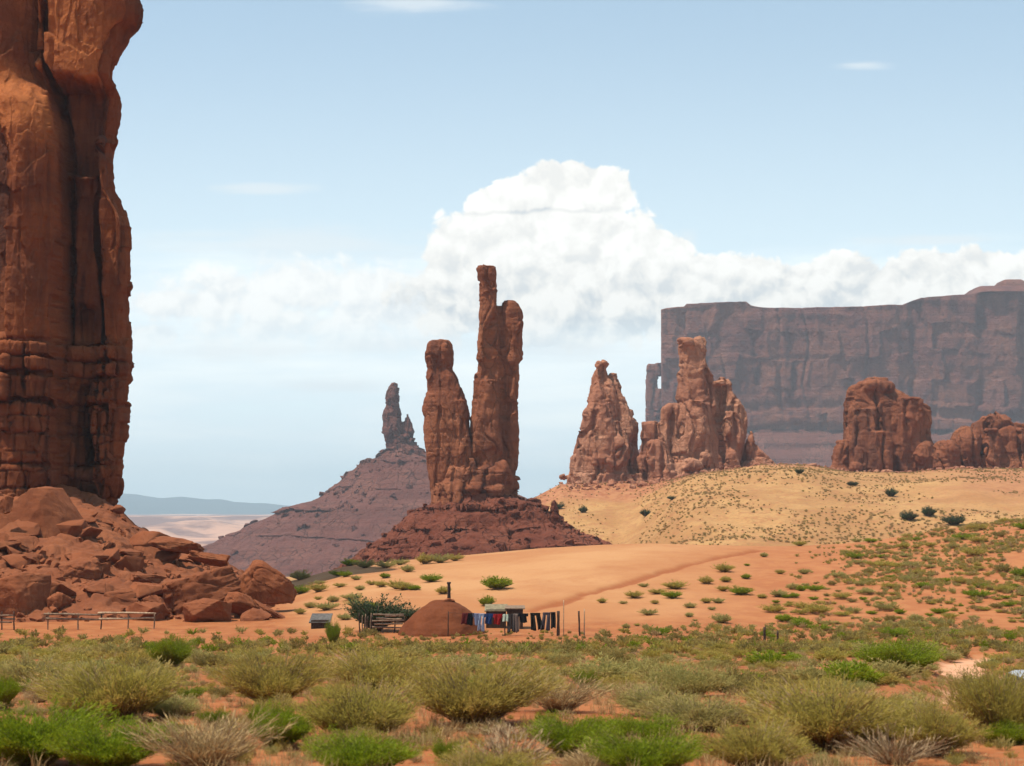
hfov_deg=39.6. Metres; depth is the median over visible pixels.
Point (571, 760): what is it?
dry bush
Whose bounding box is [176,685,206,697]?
rabbitbrush
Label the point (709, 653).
olive brush
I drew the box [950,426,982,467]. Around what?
giant boulder
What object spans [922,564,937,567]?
desert shrub
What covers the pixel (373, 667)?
olive brush
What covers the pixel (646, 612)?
sand shrub
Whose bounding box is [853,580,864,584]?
desert shrub
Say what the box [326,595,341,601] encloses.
dune shrub
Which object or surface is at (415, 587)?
dune shrub
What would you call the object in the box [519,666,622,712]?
dry bush
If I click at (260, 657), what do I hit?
scrub bush
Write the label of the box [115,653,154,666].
scrub bush
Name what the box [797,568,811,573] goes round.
sand shrub
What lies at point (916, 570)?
desert shrub
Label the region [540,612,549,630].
trousers
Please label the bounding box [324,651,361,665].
dry bush
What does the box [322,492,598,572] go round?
rubble
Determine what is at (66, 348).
cliff
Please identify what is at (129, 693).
olive brush
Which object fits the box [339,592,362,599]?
dune shrub
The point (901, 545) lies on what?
desert shrub
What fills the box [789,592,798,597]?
desert shrub
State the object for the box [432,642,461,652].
scrub bush
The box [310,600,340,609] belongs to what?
dune shrub
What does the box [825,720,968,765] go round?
dry bush
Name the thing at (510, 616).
trousers
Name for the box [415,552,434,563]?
dune shrub
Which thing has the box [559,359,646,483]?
rock spire
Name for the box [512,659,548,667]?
olive brush
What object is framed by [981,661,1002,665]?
olive brush
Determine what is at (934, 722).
olive brush
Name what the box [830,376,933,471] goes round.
rock block
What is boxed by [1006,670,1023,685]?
parked car
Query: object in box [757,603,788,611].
desert shrub
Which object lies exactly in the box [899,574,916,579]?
desert shrub
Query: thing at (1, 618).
rail fence
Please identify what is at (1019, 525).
desert shrub
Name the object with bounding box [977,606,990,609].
desert shrub
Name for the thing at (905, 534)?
desert shrub
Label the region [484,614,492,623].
shirt
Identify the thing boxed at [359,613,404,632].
corral fence
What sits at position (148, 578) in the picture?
boulder
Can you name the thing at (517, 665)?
sagebrush
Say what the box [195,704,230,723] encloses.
rabbitbrush
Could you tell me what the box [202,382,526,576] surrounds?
thumb butte
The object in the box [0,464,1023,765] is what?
ground
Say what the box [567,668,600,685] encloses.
rabbitbrush
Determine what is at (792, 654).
rabbitbrush
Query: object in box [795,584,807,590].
sand shrub
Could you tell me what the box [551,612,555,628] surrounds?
trousers
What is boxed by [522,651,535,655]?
scrub bush
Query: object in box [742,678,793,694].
scrub bush
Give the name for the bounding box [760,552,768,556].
sand shrub
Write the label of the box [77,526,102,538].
rock
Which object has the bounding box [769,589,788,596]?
sand shrub
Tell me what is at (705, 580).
sand shrub
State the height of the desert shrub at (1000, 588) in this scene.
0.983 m
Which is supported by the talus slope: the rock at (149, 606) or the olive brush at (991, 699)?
the rock at (149, 606)
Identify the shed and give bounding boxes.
[505,605,524,628]
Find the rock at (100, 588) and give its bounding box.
[83,582,105,593]
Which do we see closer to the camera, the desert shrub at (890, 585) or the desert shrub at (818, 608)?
the desert shrub at (818, 608)
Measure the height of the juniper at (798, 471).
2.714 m
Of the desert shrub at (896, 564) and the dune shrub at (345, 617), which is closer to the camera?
the dune shrub at (345, 617)
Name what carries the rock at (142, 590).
on the talus slope
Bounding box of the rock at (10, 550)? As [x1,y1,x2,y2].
[6,545,20,553]
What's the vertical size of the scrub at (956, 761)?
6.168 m
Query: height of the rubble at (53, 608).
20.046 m
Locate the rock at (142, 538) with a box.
[129,531,170,546]
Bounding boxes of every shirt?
[466,613,473,625]
[473,613,478,625]
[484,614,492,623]
[493,614,502,624]
[518,613,527,622]
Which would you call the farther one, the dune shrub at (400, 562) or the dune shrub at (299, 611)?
the dune shrub at (400, 562)
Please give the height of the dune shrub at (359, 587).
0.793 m
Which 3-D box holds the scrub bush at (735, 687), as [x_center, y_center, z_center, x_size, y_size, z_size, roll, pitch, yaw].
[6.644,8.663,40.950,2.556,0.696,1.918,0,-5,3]
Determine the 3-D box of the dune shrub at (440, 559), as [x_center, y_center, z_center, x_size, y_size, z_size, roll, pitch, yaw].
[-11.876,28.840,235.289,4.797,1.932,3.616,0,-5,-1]
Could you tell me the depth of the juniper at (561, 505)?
609.12 m
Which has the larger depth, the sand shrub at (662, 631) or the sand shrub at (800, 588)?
the sand shrub at (800, 588)
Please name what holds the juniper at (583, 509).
on the ground at (568, 584)
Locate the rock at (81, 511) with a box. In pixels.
[77,508,97,516]
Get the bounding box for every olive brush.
[0,652,19,662]
[7,643,32,655]
[14,642,198,722]
[25,644,70,657]
[44,708,76,719]
[54,649,101,662]
[61,635,108,647]
[62,638,89,650]
[101,645,151,663]
[198,637,341,702]
[223,644,267,654]
[224,647,247,657]
[239,688,304,714]
[261,654,285,663]
[288,665,433,734]
[306,682,348,693]
[310,722,390,746]
[311,637,450,689]
[319,641,340,651]
[350,648,402,659]
[377,646,577,726]
[425,737,558,765]
[433,584,451,593]
[475,662,517,673]
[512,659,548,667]
[535,651,557,658]
[601,673,643,684]
[637,646,665,658]
[687,703,821,765]
[690,649,705,654]
[692,653,709,659]
[695,640,735,649]
[700,650,726,656]
[706,650,732,661]
[724,659,926,749]
[725,648,749,656]
[740,660,754,665]
[753,659,787,668]
[796,674,844,690]
[809,643,852,660]
[832,641,858,650]
[836,692,923,744]
[838,648,861,656]
[875,670,903,684]
[879,687,996,754]
[888,692,910,699]
[932,640,1023,737]
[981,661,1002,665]
[984,652,1005,660]
[993,652,1015,659]
[993,663,1021,672]
[1006,652,1023,658]
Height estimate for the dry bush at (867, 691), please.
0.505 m
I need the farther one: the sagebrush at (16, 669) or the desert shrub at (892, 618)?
the desert shrub at (892, 618)
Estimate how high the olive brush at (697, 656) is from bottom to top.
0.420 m
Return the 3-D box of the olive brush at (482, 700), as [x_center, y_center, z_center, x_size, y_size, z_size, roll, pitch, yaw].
[-0.914,6.296,29.694,4.027,1.780,3.413,2,-6,-23]
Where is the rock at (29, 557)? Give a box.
[21,555,36,563]
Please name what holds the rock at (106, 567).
on the talus slope
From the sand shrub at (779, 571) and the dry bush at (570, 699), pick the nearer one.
the dry bush at (570, 699)
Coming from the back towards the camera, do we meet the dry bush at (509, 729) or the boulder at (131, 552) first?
the boulder at (131, 552)
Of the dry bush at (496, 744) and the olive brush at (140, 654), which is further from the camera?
the olive brush at (140, 654)
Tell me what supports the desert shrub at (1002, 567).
on the ground at (568, 584)
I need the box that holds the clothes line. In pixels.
[447,611,557,636]
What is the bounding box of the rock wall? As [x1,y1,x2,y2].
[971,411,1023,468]
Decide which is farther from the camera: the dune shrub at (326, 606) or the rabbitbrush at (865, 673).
the dune shrub at (326, 606)
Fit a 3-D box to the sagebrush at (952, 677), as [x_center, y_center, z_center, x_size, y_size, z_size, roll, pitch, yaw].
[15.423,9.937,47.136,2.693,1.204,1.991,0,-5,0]
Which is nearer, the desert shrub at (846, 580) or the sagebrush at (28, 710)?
the sagebrush at (28, 710)
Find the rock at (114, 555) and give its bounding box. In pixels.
[103,548,119,563]
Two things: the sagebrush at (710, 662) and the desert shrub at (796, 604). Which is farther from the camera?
the desert shrub at (796, 604)
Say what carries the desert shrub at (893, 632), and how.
on the ground at (568, 584)
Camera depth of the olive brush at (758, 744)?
20.32 m
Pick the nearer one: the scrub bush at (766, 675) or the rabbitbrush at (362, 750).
the rabbitbrush at (362, 750)
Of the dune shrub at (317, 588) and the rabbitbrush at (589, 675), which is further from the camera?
the dune shrub at (317, 588)
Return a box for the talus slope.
[0,483,277,621]
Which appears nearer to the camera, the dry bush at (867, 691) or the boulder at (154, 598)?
the dry bush at (867, 691)
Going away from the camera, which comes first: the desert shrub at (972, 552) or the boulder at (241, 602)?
the boulder at (241, 602)
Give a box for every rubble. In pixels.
[0,492,271,621]
[203,433,430,573]
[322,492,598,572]
[559,462,1022,490]
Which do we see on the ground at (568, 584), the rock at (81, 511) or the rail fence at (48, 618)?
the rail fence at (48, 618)
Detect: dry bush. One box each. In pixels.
[18,667,112,700]
[19,690,46,702]
[43,643,86,656]
[116,697,300,765]
[172,719,248,748]
[192,716,242,731]
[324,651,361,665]
[444,657,468,667]
[449,716,564,764]
[456,719,556,739]
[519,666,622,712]
[547,737,610,765]
[570,655,586,663]
[598,676,663,706]
[778,658,812,667]
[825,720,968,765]
[845,687,882,696]
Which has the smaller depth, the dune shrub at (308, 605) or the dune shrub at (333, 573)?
the dune shrub at (308, 605)
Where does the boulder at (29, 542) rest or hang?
on the talus slope
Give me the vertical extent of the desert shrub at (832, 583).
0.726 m
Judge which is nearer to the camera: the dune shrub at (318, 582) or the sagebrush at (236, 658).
the sagebrush at (236, 658)
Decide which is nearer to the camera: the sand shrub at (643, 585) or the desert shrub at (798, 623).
the desert shrub at (798, 623)
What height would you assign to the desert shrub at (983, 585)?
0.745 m
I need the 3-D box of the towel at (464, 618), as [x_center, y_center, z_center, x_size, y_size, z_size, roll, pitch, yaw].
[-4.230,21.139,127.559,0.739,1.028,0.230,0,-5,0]
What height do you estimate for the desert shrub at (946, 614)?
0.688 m
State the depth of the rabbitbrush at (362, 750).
19.90 m
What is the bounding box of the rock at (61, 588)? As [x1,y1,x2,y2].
[49,582,75,596]
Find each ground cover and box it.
[533,463,1023,544]
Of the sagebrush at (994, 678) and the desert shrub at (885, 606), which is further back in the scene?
the desert shrub at (885, 606)
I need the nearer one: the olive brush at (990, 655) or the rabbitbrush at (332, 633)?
the olive brush at (990, 655)
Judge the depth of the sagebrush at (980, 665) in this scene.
77.50 m
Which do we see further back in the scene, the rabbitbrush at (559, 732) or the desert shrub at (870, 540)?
the desert shrub at (870, 540)
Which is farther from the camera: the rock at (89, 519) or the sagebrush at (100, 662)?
the rock at (89, 519)
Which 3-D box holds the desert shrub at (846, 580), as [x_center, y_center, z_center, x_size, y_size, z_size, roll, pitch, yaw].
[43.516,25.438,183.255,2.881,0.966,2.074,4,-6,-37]
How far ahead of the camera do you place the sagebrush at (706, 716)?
28.60 m
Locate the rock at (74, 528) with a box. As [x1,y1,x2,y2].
[56,519,86,536]
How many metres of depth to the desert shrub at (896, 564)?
196.59 m
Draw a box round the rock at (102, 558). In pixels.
[64,552,108,562]
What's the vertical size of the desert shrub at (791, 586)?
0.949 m
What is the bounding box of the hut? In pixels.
[309,613,332,628]
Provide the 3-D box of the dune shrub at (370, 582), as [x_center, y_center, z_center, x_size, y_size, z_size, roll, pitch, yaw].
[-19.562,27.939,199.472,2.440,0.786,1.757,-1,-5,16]
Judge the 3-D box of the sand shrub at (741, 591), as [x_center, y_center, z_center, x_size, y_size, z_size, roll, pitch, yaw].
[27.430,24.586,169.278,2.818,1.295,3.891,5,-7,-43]
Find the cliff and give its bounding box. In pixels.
[0,0,143,505]
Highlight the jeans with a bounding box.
[477,613,484,631]
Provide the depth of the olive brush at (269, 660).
68.12 m
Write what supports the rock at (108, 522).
on the talus slope
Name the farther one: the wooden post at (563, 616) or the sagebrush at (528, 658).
the wooden post at (563, 616)
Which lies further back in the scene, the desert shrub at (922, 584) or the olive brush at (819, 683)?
the desert shrub at (922, 584)
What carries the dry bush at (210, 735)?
on the ground at (568, 584)
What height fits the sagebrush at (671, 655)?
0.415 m
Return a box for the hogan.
[398,582,484,636]
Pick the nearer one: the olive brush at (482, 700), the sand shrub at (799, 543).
the olive brush at (482, 700)
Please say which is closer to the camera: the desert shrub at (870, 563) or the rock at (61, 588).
the rock at (61, 588)
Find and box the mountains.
[117,494,288,513]
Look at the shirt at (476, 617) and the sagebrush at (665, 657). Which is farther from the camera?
the shirt at (476, 617)
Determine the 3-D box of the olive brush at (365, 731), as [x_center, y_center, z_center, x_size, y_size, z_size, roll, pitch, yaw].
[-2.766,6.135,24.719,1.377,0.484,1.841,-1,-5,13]
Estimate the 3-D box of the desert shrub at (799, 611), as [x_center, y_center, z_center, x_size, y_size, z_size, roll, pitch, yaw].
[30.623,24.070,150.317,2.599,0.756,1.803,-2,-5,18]
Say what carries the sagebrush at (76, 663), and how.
on the ground at (568, 584)
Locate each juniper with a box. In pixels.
[340,593,410,630]
[397,605,419,621]
[557,502,564,508]
[578,505,587,512]
[639,508,650,515]
[794,468,804,473]
[846,481,858,485]
[884,487,897,496]
[899,510,918,519]
[921,505,936,515]
[939,513,966,524]
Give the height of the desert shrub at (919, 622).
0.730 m
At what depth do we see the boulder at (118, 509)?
204.43 m
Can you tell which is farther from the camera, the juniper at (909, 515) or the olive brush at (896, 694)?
the juniper at (909, 515)
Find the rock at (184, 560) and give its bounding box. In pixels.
[178,558,193,562]
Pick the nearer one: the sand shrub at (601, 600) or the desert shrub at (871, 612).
the desert shrub at (871, 612)
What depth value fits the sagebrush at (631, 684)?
42.05 m
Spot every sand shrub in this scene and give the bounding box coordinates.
[596,597,607,602]
[624,590,643,597]
[636,608,657,614]
[637,582,648,586]
[646,627,672,634]
[648,587,666,593]
[660,590,684,597]
[661,579,689,588]
[683,601,697,607]
[684,612,693,616]
[698,575,713,583]
[701,597,713,602]
[710,561,736,571]
[710,613,735,622]
[711,596,725,602]
[716,585,731,590]
[718,575,732,581]
[727,585,756,594]
[740,573,751,578]
[756,593,767,597]
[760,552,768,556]
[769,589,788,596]
[774,569,784,573]
[792,540,808,545]
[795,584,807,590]
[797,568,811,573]
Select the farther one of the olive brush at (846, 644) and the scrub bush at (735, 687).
the olive brush at (846, 644)
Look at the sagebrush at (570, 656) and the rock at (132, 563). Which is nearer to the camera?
the sagebrush at (570, 656)
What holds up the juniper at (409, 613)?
on the ground at (568, 584)
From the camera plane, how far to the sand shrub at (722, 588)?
173.54 m
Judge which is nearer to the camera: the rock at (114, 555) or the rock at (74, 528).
the rock at (114, 555)
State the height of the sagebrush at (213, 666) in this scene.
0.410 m
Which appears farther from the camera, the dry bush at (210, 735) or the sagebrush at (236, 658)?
the sagebrush at (236, 658)
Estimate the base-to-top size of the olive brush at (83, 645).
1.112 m
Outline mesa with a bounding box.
[638,279,1023,466]
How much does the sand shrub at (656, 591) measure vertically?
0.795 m
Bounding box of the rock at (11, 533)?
[4,531,30,540]
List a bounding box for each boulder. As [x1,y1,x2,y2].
[0,486,88,537]
[0,496,13,513]
[0,572,51,617]
[8,535,39,551]
[46,592,71,609]
[58,556,104,579]
[78,582,93,589]
[104,588,137,605]
[110,505,125,513]
[119,548,142,556]
[129,573,166,583]
[141,595,164,602]
[148,536,204,553]
[162,566,240,615]
[182,598,231,621]
[187,550,230,566]
[225,592,259,615]
[237,559,296,604]
[240,607,270,620]
[254,599,284,618]
[913,441,942,470]
[933,440,961,468]
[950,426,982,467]
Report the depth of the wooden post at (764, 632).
116.54 m
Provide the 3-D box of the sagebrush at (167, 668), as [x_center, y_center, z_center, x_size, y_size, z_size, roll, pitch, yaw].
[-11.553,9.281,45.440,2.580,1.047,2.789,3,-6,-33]
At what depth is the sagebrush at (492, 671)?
44.11 m
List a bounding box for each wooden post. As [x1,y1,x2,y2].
[558,611,559,635]
[563,600,563,633]
[578,611,580,635]
[763,627,765,641]
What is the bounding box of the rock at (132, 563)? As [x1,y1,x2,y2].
[113,555,144,571]
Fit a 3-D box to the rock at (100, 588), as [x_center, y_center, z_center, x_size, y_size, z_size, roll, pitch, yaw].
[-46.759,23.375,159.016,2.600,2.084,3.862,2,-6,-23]
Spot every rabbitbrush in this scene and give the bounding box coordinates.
[0,669,23,709]
[0,689,127,765]
[15,673,65,692]
[37,713,179,765]
[143,631,195,665]
[150,721,198,733]
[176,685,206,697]
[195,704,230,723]
[244,702,275,722]
[247,698,317,748]
[294,724,425,765]
[324,617,340,642]
[419,573,442,581]
[429,737,464,760]
[476,594,496,604]
[480,575,513,588]
[522,709,629,757]
[533,709,556,727]
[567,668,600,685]
[570,723,713,765]
[577,711,636,727]
[597,710,687,740]
[742,648,796,664]
[783,651,805,661]
[818,654,889,685]
[847,636,946,668]
[980,718,1023,744]
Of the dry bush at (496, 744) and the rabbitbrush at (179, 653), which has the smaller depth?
the dry bush at (496, 744)
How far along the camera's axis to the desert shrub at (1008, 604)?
154.54 m
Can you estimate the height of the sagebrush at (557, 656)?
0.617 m
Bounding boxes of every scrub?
[0,625,1023,655]
[5,647,1021,765]
[641,518,1023,635]
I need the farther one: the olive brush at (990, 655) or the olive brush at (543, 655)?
the olive brush at (990, 655)
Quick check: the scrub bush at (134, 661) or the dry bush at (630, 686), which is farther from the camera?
the scrub bush at (134, 661)
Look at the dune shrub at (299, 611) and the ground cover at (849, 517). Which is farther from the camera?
the ground cover at (849, 517)
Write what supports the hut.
on the ground at (568, 584)
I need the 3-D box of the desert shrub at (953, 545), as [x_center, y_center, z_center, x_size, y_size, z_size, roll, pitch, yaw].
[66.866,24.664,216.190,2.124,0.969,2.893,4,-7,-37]
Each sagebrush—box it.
[0,648,85,690]
[13,704,47,714]
[44,701,70,711]
[69,659,95,670]
[75,653,121,674]
[93,638,141,655]
[124,655,190,681]
[146,688,209,716]
[182,663,201,672]
[188,648,214,661]
[196,648,247,665]
[202,665,224,673]
[247,647,279,655]
[359,653,397,663]
[392,642,428,658]
[402,652,451,666]
[435,649,497,664]
[454,657,494,671]
[461,667,531,682]
[494,660,530,669]
[512,657,540,661]
[533,666,569,691]
[545,651,561,660]
[556,663,578,676]
[560,649,585,661]
[569,651,637,679]
[589,682,618,690]
[598,676,715,716]
[610,646,631,652]
[611,656,656,674]
[614,680,647,691]
[620,687,773,730]
[622,655,738,696]
[624,654,668,672]
[656,652,677,661]
[662,652,677,658]
[675,653,690,656]
[694,657,724,666]
[735,699,765,723]
[778,658,833,682]
[791,655,816,664]
[801,748,845,765]
[824,678,879,692]
[827,658,863,670]
[834,737,881,755]
[847,641,876,649]
[861,656,928,677]
[864,687,942,713]
[928,663,939,670]
[936,664,1002,693]
[938,646,963,660]
[956,667,1022,694]
[974,655,1000,669]
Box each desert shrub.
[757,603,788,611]
[775,614,793,620]
[785,582,800,588]
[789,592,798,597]
[789,618,815,626]
[791,607,811,613]
[793,601,810,607]
[797,601,833,612]
[803,584,825,590]
[806,622,829,629]
[817,619,837,623]
[825,580,836,584]
[829,571,849,576]
[829,591,852,597]
[830,610,854,615]
[842,577,857,583]
[842,606,862,611]
[845,551,864,557]
[846,598,858,601]
[848,558,867,563]
[851,538,862,541]
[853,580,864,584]
[854,586,876,593]
[860,568,875,572]
[862,621,879,625]
[863,538,877,541]
[863,561,876,564]
[866,610,878,613]
[872,601,901,609]
[875,560,895,566]
[877,582,901,587]
[877,626,912,635]
[882,613,897,620]
[890,563,905,567]
[893,608,906,613]
[894,541,910,547]
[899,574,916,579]
[900,561,924,566]
[901,533,915,536]
[906,613,922,618]
[909,620,928,625]
[911,568,925,572]
[915,581,932,586]
[921,555,931,559]
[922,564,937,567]
[923,541,938,545]
[925,616,945,622]
[926,551,936,555]
[930,607,950,613]
[939,612,959,617]
[944,542,960,547]
[950,576,969,582]
[951,532,974,538]
[952,639,971,645]
[960,589,993,596]
[961,546,990,554]
[963,522,991,528]
[963,630,975,636]
[966,535,987,541]
[969,565,988,569]
[972,582,988,586]
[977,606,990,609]
[987,602,1004,607]
[989,562,1012,571]
[990,529,1009,536]
[993,584,1015,591]
[998,601,1018,605]
[1008,566,1023,575]
[1011,522,1023,528]
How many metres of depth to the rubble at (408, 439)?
1729.27 m
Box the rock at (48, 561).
[44,558,59,564]
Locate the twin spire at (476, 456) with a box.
[337,264,610,567]
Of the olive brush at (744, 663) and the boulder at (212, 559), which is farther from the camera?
the boulder at (212, 559)
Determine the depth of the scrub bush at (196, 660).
64.64 m
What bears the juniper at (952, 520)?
on the ground at (568, 584)
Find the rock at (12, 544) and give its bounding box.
[0,541,21,550]
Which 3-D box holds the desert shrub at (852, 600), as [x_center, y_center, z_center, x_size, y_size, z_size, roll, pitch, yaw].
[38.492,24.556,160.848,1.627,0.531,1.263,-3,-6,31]
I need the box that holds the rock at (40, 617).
[29,612,45,621]
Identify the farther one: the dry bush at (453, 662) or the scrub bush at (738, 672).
the dry bush at (453, 662)
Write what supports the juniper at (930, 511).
on the ground at (568, 584)
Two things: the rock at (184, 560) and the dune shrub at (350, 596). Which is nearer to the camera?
the dune shrub at (350, 596)
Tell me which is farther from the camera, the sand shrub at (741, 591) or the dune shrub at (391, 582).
the dune shrub at (391, 582)
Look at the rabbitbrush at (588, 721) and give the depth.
26.74 m
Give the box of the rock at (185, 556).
[179,554,200,563]
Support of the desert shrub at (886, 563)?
on the ground at (568, 584)
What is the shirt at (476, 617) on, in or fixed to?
hanging from the clothes line
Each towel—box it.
[461,613,468,624]
[502,614,507,621]
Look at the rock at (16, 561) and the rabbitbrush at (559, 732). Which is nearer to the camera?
the rabbitbrush at (559, 732)
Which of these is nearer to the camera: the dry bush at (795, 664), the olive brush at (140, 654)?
the dry bush at (795, 664)
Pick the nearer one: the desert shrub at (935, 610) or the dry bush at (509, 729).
the dry bush at (509, 729)
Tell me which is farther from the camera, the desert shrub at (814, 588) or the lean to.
the desert shrub at (814, 588)
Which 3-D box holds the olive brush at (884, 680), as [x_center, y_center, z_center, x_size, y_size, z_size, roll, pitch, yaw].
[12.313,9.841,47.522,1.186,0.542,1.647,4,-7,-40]
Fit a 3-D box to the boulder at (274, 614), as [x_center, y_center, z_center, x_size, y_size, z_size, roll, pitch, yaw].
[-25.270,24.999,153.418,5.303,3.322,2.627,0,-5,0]
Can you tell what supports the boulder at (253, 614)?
on the talus slope
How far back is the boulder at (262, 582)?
159.87 m
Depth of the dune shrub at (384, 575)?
209.72 m
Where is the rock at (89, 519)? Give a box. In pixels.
[81,515,96,523]
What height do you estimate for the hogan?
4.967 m
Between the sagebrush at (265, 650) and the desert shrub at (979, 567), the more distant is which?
the desert shrub at (979, 567)
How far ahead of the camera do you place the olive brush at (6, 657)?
70.37 m
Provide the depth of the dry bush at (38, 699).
38.51 m
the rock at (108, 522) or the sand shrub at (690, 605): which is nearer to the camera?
the sand shrub at (690, 605)
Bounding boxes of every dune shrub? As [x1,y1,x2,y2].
[290,569,311,579]
[294,583,310,593]
[294,608,306,613]
[304,602,315,607]
[305,581,328,591]
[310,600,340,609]
[313,579,327,583]
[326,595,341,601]
[328,569,346,575]
[333,582,347,586]
[336,570,352,576]
[336,613,351,619]
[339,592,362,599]
[340,557,358,565]
[345,597,371,604]
[350,575,361,579]
[351,559,376,567]
[354,585,365,589]
[365,580,378,584]
[373,560,395,567]
[374,580,385,586]
[379,573,389,577]
[384,578,408,588]
[389,557,409,564]
[391,581,413,589]
[400,564,413,571]
[408,585,420,589]
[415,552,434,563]
[428,553,454,562]
[444,553,464,560]
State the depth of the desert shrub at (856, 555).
217.20 m
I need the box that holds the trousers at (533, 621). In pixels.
[530,613,543,630]
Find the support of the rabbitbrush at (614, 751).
on the ground at (568, 584)
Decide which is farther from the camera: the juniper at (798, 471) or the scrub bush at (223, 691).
the juniper at (798, 471)
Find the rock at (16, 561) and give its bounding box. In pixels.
[1,554,31,569]
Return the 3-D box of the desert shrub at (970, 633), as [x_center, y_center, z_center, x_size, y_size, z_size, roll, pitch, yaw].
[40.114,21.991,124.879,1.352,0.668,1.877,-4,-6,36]
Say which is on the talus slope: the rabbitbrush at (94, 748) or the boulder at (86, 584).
the boulder at (86, 584)
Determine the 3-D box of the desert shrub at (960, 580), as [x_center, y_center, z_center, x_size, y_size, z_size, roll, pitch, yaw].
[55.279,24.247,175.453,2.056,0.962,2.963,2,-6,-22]
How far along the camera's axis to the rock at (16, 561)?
167.69 m
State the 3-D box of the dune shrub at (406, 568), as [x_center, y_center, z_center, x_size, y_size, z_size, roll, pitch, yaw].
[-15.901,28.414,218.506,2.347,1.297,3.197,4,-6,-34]
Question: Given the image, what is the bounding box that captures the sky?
[112,0,1023,505]
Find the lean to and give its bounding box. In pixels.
[484,604,507,627]
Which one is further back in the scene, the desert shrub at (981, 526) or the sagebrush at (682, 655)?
the desert shrub at (981, 526)
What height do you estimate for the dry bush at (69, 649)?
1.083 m
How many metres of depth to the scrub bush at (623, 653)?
70.47 m
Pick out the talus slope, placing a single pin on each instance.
(60, 545)
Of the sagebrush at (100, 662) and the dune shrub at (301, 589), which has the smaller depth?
the sagebrush at (100, 662)
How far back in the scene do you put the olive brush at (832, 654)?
74.11 m
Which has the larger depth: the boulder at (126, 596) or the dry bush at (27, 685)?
the boulder at (126, 596)
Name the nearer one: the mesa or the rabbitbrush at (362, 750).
the rabbitbrush at (362, 750)
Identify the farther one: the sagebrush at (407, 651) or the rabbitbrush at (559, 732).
the sagebrush at (407, 651)
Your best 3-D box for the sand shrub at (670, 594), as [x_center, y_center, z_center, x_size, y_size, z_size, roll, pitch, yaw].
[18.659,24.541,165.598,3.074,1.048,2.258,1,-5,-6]
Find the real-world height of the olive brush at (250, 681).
1.729 m
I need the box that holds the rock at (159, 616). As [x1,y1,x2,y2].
[147,612,164,620]
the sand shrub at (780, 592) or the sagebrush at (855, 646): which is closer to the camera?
the sagebrush at (855, 646)
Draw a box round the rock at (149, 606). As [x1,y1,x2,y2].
[125,601,170,619]
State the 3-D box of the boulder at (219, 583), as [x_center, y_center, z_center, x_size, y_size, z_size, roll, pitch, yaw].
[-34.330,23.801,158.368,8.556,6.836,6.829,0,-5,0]
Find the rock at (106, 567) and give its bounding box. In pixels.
[100,561,111,574]
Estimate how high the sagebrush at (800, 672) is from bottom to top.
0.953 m
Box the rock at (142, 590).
[129,582,162,599]
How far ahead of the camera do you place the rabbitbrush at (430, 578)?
197.82 m
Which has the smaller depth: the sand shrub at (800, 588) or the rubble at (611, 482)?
the sand shrub at (800, 588)
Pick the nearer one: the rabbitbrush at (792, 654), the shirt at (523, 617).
the rabbitbrush at (792, 654)
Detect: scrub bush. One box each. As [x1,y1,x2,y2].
[110,657,149,673]
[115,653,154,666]
[188,650,228,666]
[205,685,234,696]
[236,657,279,675]
[243,652,276,660]
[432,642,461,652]
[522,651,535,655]
[543,657,573,664]
[560,648,582,653]
[588,646,619,656]
[599,647,638,662]
[705,674,785,694]
[708,656,742,665]
[711,663,768,689]
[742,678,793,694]
[758,669,792,680]
[760,675,797,686]
[805,659,819,666]
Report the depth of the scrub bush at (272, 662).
55.72 m
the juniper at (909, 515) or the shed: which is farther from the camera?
the juniper at (909, 515)
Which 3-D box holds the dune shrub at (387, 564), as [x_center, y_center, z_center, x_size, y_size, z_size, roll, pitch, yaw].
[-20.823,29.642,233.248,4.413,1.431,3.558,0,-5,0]
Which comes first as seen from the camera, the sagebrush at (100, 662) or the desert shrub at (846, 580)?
the sagebrush at (100, 662)
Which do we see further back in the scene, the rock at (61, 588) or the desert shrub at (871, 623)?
the rock at (61, 588)
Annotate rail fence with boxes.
[0,611,14,629]
[44,612,155,629]
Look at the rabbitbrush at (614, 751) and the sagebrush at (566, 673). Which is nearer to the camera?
the rabbitbrush at (614, 751)
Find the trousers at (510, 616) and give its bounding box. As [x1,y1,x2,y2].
[507,614,514,632]
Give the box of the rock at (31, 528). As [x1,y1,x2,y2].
[0,521,40,535]
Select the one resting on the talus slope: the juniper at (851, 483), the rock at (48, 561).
the rock at (48, 561)
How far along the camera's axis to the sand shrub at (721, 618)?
142.63 m
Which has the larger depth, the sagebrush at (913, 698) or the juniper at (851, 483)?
the juniper at (851, 483)
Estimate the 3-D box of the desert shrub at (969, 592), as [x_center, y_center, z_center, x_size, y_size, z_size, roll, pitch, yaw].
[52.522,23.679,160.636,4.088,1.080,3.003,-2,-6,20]
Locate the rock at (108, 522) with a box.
[101,519,113,526]
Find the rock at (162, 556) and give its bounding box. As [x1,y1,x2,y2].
[134,546,180,562]

